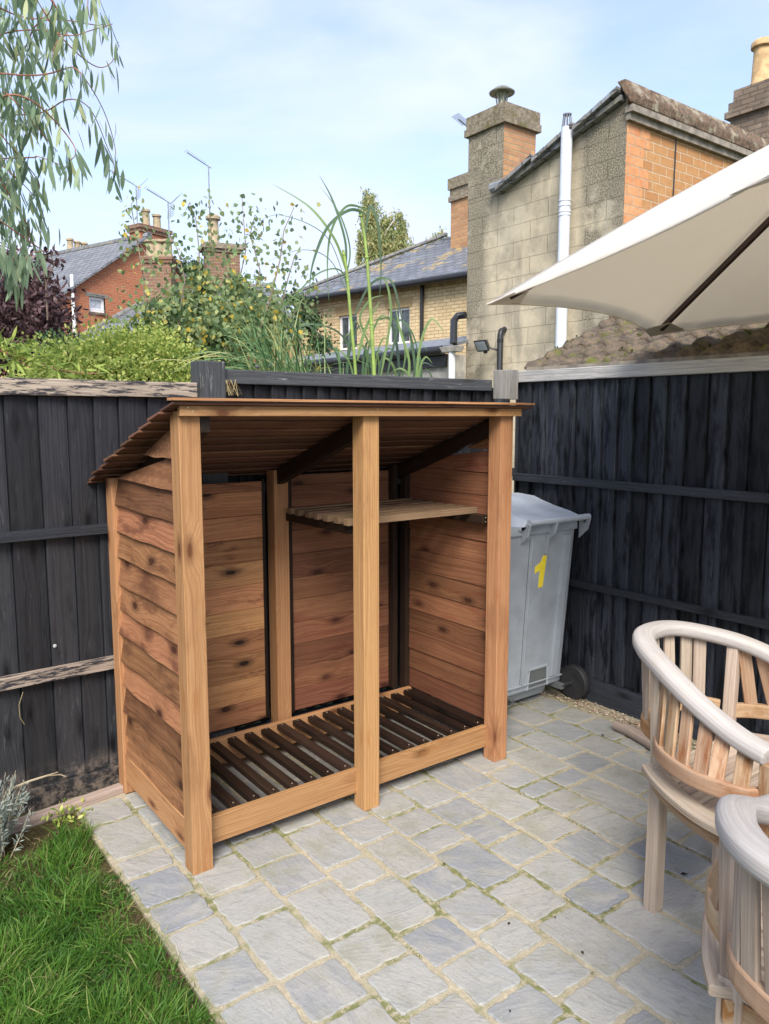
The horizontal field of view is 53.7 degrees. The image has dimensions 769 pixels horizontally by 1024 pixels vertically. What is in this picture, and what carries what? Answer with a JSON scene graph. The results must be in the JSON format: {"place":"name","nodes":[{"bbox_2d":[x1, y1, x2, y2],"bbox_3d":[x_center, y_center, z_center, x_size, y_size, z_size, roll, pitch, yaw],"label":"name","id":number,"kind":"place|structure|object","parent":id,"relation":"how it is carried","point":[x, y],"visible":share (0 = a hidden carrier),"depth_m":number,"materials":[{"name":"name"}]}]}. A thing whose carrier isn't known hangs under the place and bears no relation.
{"place":"outdoors","nodes":[
{"label":"outdoors","id":0,"kind":"place"},
{"bbox_2d":[0,806,233,1023],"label":"lawn","id":1,"kind":"structure","parent":0,"point":[39,831],"depth_m":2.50,"materials":[{"name":"plant"}]},
{"bbox_2d":[0,770,35,859],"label":"lavender plant","id":2,"kind":"object","parent":1,"relation":"on","point":[6,804],"visible":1,"depth_m":2.80,"materials":[{"name":"grey plant"}]},
{"bbox_2d":[4,783,123,834],"bbox_3d":[-1.369,1.222,3.054,0.660,0.045,0.050,-7,10,-43],"label":"timber edging","id":3,"kind":"object","parent":1,"relation":"on","point":[102,794],"visible":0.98,"depth_m":3.11,"materials":[{"name":"brown wood"}]},
{"bbox_2d":[41,797,93,827],"bbox_3d":[-1.265,1.202,3.053,0.178,0.117,0.169,3,8,26],"label":"weed","id":4,"kind":"object","parent":1,"relation":"on","point":[61,809],"visible":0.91,"depth_m":3.03,"materials":[{"name":"green plant"}]},
{"bbox_2d":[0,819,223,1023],"bbox_3d":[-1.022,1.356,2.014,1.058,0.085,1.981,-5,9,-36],"label":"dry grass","id":5,"kind":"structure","parent":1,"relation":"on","point":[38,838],"depth_m":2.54,"materials":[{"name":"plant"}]},
{"bbox_2d":[19,687,385,789],"bbox_3d":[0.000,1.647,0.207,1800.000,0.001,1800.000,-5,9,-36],"label":"ground","id":6,"kind":"structure","parent":0,"point":[241,726],"depth_m":4.17,"materials":[{"name":"brown soil"}]},
{"bbox_2d":[0,245,96,377],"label":"purple shrub","id":7,"kind":"object","parent":6,"relation":"on","point":[29,319],"visible":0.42,"depth_m":7.13,"materials":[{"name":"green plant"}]},
{"bbox_2d":[32,244,65,319],"bbox_3d":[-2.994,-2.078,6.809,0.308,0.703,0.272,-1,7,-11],"label":"cherry tree","id":8,"kind":"object","parent":6,"relation":"on","point":[49,280],"visible":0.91,"depth_m":6.79,"materials":[{"name":"purple plant"}]},
{"bbox_2d":[0,325,122,379],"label":"shrub","id":9,"kind":"object","parent":6,"relation":"on","point":[24,352],"visible":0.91,"depth_m":3.52,"materials":[{"name":"green plant"}]},
{"bbox_2d":[0,0,124,311],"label":"eucalyptus tree","id":10,"kind":"object","parent":6,"relation":"on","point":[55,44],"visible":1,"depth_m":3.12,"materials":[{"name":"green plant"}]},
{"bbox_2d":[3,208,191,376],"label":"red brick house","id":11,"kind":"structure","parent":6,"relation":"on","point":[94,274],"depth_m":23.57,"materials":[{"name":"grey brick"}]},
{"bbox_2d":[88,296,107,315],"bbox_3d":[-8.706,-6.206,22.910,0.308,0.509,0.666,5,9,37],"label":"window","id":12,"kind":"structure","parent":11,"relation":"in","point":[96,305],"depth_m":22.91,"materials":[{"name":"white glass"}]},
{"bbox_2d":[110,169,146,222],"bbox_3d":[-8.002,-9.436,23.852,1.166,2.389,0.541,-5,9,-36],"label":"tv aerial","id":13,"kind":"object","parent":11,"relation":"attached to","point":[136,193],"visible":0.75,"depth_m":23.91,"materials":[{"name":"metal"}]},
{"bbox_2d":[0,313,226,382],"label":"golden shrub","id":14,"kind":"object","parent":6,"relation":"on","point":[138,348],"visible":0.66,"depth_m":4.40,"materials":[{"name":"green plant"}]},
{"bbox_2d":[0,360,234,817],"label":"fence panel","id":15,"kind":"object","parent":6,"relation":"on","point":[61,440],"visible":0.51,"depth_m":3.12,"materials":[{"name":"black wood"}]},
{"bbox_2d":[19,692,24,724],"bbox_3d":[-1.448,0.787,3.037,0.010,0.133,0.025,3,8,26],"label":"grass stem","id":16,"kind":"object","parent":15,"relation":"hanging from","point":[19,709],"visible":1,"depth_m":3.03,"materials":[{"name":"plant"}]},
{"bbox_2d":[13,772,65,787],"bbox_3d":[-1.387,1.085,3.064,0.011,0.050,0.220,5,9,33],"label":"dead twig","id":17,"kind":"object","parent":15,"relation":"attached to","point":[31,780],"visible":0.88,"depth_m":3.06,"materials":[{"name":"beige wood"}]},
{"bbox_2d":[0,297,282,376],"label":"green shrub","id":18,"kind":"object","parent":6,"relation":"on","point":[177,314],"visible":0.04,"depth_m":5.03,"materials":[{"name":"green plant"}]},
{"bbox_2d":[79,214,298,361],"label":"slate roofed building","id":19,"kind":"structure","parent":6,"relation":"on","point":[219,247],"depth_m":19.80,"materials":[{"name":"red brick"}]},
{"bbox_2d":[144,186,181,237],"bbox_3d":[-5.825,-7.250,20.167,0.929,2.483,0.541,-5,9,-36],"label":"tv aerial","id":20,"kind":"object","parent":19,"relation":"attached to","point":[168,206],"visible":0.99,"depth_m":20.13,"materials":[{"name":"metal"}]},
{"bbox_2d":[185,150,210,198],"bbox_3d":[-4.857,-7.641,20.066,0.676,3.490,0.200,-4,8,-32],"label":"tv aerial","id":21,"kind":"object","parent":19,"relation":"attached to","point":[206,165],"visible":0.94,"depth_m":20.01,"materials":[{"name":"metal"}]},
{"bbox_2d":[173,255,253,282],"bbox_3d":[-6.098,-7.201,26.326,3.171,3.132,1.915,1,7,12],"label":"dark tree","id":22,"kind":"object","parent":6,"relation":"on","point":[196,263],"visible":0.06,"depth_m":25.81,"materials":[{"name":"green plant"}]},
{"bbox_2d":[139,278,381,378],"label":"pampas grass","id":23,"kind":"object","parent":6,"relation":"on","point":[285,361],"depth_m":4.24,"materials":[{"name":"green plant"}]},
{"bbox_2d":[282,288,346,371],"bbox_3d":[-1.104,-2.741,11.784,1.045,1.376,0.846,-5,9,-36],"label":"hedge tree","id":24,"kind":"object","parent":6,"relation":"on","point":[305,317],"visible":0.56,"depth_m":11.67,"materials":[{"name":"green plant"}]},
{"bbox_2d":[205,177,442,377],"bbox_3d":[-0.377,-1.218,4.389,1.401,1.421,0.524,-1,7,-8],"label":"giant reed","id":25,"kind":"object","parent":6,"relation":"on","point":[370,342],"visible":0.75,"depth_m":4.34,"materials":[{"name":"green plant"}]},
{"bbox_2d":[250,311,467,378],"bbox_3d":[-2.227,-2.010,16.159,1.258,3.160,12.495,-5,9,-36],"label":"lean to","id":26,"kind":"object","parent":6,"relation":"on","point":[451,364],"visible":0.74,"depth_m":11.61,"materials":[{"name":"white plastic"}]},
{"bbox_2d":[281,172,467,378],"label":"brick cottage","id":27,"kind":"structure","parent":6,"relation":"on","point":[429,281],"depth_m":18.08,"materials":[{"name":"beige brick"}]},
{"bbox_2d":[340,314,356,350],"bbox_3d":[-0.868,-4.474,19.093,0.770,0.912,0.259,7,10,42],"label":"window","id":28,"kind":"structure","parent":27,"relation":"in","point":[344,320],"depth_m":19.19,"materials":[{"name":"white glass"}]},
{"bbox_2d":[384,307,409,345],"bbox_3d":[0.385,-4.356,17.957,0.814,0.887,0.267,7,10,42],"label":"window","id":29,"kind":"structure","parent":27,"relation":"in","point":[405,312],"depth_m":17.92,"materials":[{"name":"white glass"}]},
{"bbox_2d":[464,36,768,492],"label":"rendered house","id":30,"kind":"structure","parent":6,"relation":"on","point":[622,154],"depth_m":10.16,"materials":[{"name":"beige brick"}]},
{"bbox_2d":[474,340,496,353],"bbox_3d":[1.472,-2.361,10.871,0.346,0.191,0.230,-5,9,-36],"label":"floodlight","id":31,"kind":"object","parent":30,"relation":"attached to","point":[483,346],"visible":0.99,"depth_m":10.79,"materials":[{"name":"black plastic"}]},
{"bbox_2d":[524,315,768,733],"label":"outbuilding","id":32,"kind":"structure","parent":6,"relation":"on","point":[611,340],"depth_m":4.26,"materials":[{"name":"tile"}]},
{"bbox_2d":[105,185,325,370],"bbox_3d":[-1.175,-1.532,5.109,1.556,1.574,1.362,-1,7,-5],"label":"birch sapling","id":33,"kind":"object","parent":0,"point":[202,296],"visible":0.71,"depth_m":5.07,"materials":[{"name":"green plant"}]},
{"bbox_2d":[353,186,413,270],"bbox_3d":[-0.004,-8.726,29.194,2.443,7.232,1.396,-2,7,-13],"label":"silver birch","id":34,"kind":"object","parent":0,"point":[393,240],"visible":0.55,"depth_m":28.75,"materials":[{"name":"green plant"}]},
{"bbox_2d":[0,0,768,311],"label":"sky","id":35,"kind":"structure","parent":0,"point":[288,95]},
{"bbox_2d":[68,686,754,1023],"bbox_3d":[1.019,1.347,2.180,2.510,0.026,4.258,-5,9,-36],"label":"paving","id":36,"kind":"structure","parent":0,"point":[283,944],"depth_m":2.56,"materials":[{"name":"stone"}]},
{"bbox_2d":[87,397,534,875],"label":"log store","id":37,"kind":"structure","parent":36,"relation":"on","point":[187,563],"depth_m":3.40,"materials":[{"name":"brown wood"}]},
{"bbox_2d":[225,369,514,731],"bbox_3d":[0.019,0.200,4.133,1.906,1.852,0.055,-5,9,-36],"label":"fence panel","id":38,"kind":"object","parent":36,"relation":"on","point":[253,384],"visible":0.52,"depth_m":3.88,"materials":[{"name":"black wood"}]},
{"bbox_2d":[226,380,241,395],"bbox_3d":[-0.684,-0.564,3.460,0.102,0.074,0.053,-5,9,-36],"label":"straw wisp","id":39,"kind":"object","parent":38,"relation":"hanging from","point":[229,388],"visible":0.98,"depth_m":3.44,"materials":[{"name":"beige plant"}]},
{"bbox_2d":[477,493,590,719],"bbox_3d":[0.690,0.495,4.240,0.724,1.156,0.608,-5,9,-36],"label":"wheelie bin","id":40,"kind":"object","parent":36,"relation":"on","point":[542,533],"visible":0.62,"depth_m":4.12,"materials":[{"name":"plastic"}]},
{"bbox_2d":[403,736,710,975],"bbox_3d":[0.763,1.253,2.925,0.944,0.014,1.698,2,8,19],"label":"moss","id":41,"kind":"object","parent":36,"relation":"on","point":[571,860],"visible":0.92,"depth_m":2.79,"materials":[{"name":"green plant"}]},
{"bbox_2d":[538,685,695,748],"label":"gravel","id":42,"kind":"structure","parent":36,"relation":"on","point":[607,714],"depth_m":4.16,"materials":[{"name":"beige gravel"}]},
{"bbox_2d":[486,145,768,336],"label":"parasol","id":43,"kind":"object","parent":36,"relation":"on","point":[695,256],"visible":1,"depth_m":3.29,"materials":[{"name":"fabric"}]},
{"bbox_2d":[493,355,768,740],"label":"fence panel","id":44,"kind":"object","parent":36,"relation":"on","point":[658,472],"visible":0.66,"depth_m":3.92,"materials":[{"name":"black wood"}]},
{"bbox_2d":[613,720,676,756],"bbox_3d":[1.272,1.114,3.718,0.072,0.060,0.411,-3,8,-21],"label":"wooden stake","id":45,"kind":"object","parent":36,"relation":"on","point":[634,733],"visible":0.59,"depth_m":3.78,"materials":[{"name":"brown wood"}]},
{"bbox_2d":[632,620,768,913],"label":"barrel chair","id":46,"kind":"object","parent":36,"relation":"on","point":[686,785],"visible":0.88,"depth_m":2.36,"materials":[{"name":"brown wood"}]},
{"bbox_2d":[701,794,768,1023],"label":"barrel chair","id":47,"kind":"object","parent":36,"relation":"on","point":[735,945],"visible":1,"depth_m":1.40,"materials":[{"name":"brown wood"}]},
{"bbox_2d":[420,226,447,246],"bbox_3d":[1.607,-7.420,25.213,1.020,4.008,0.970,1,7,10],"label":"tree","id":48,"kind":"object","parent":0,"point":[437,233],"visible":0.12,"depth_m":24.95,"materials":[{"name":"green plant"}]},
{"bbox_2d":[452,113,465,125],"bbox_3d":[1.387,-6.515,13.225,0.406,0.670,0.200,-4,8,-32],"label":"tv aerial","id":49,"kind":"object","parent":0,"point":[460,121],"visible":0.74,"depth_m":13.14,"materials":[{"name":"metal"}]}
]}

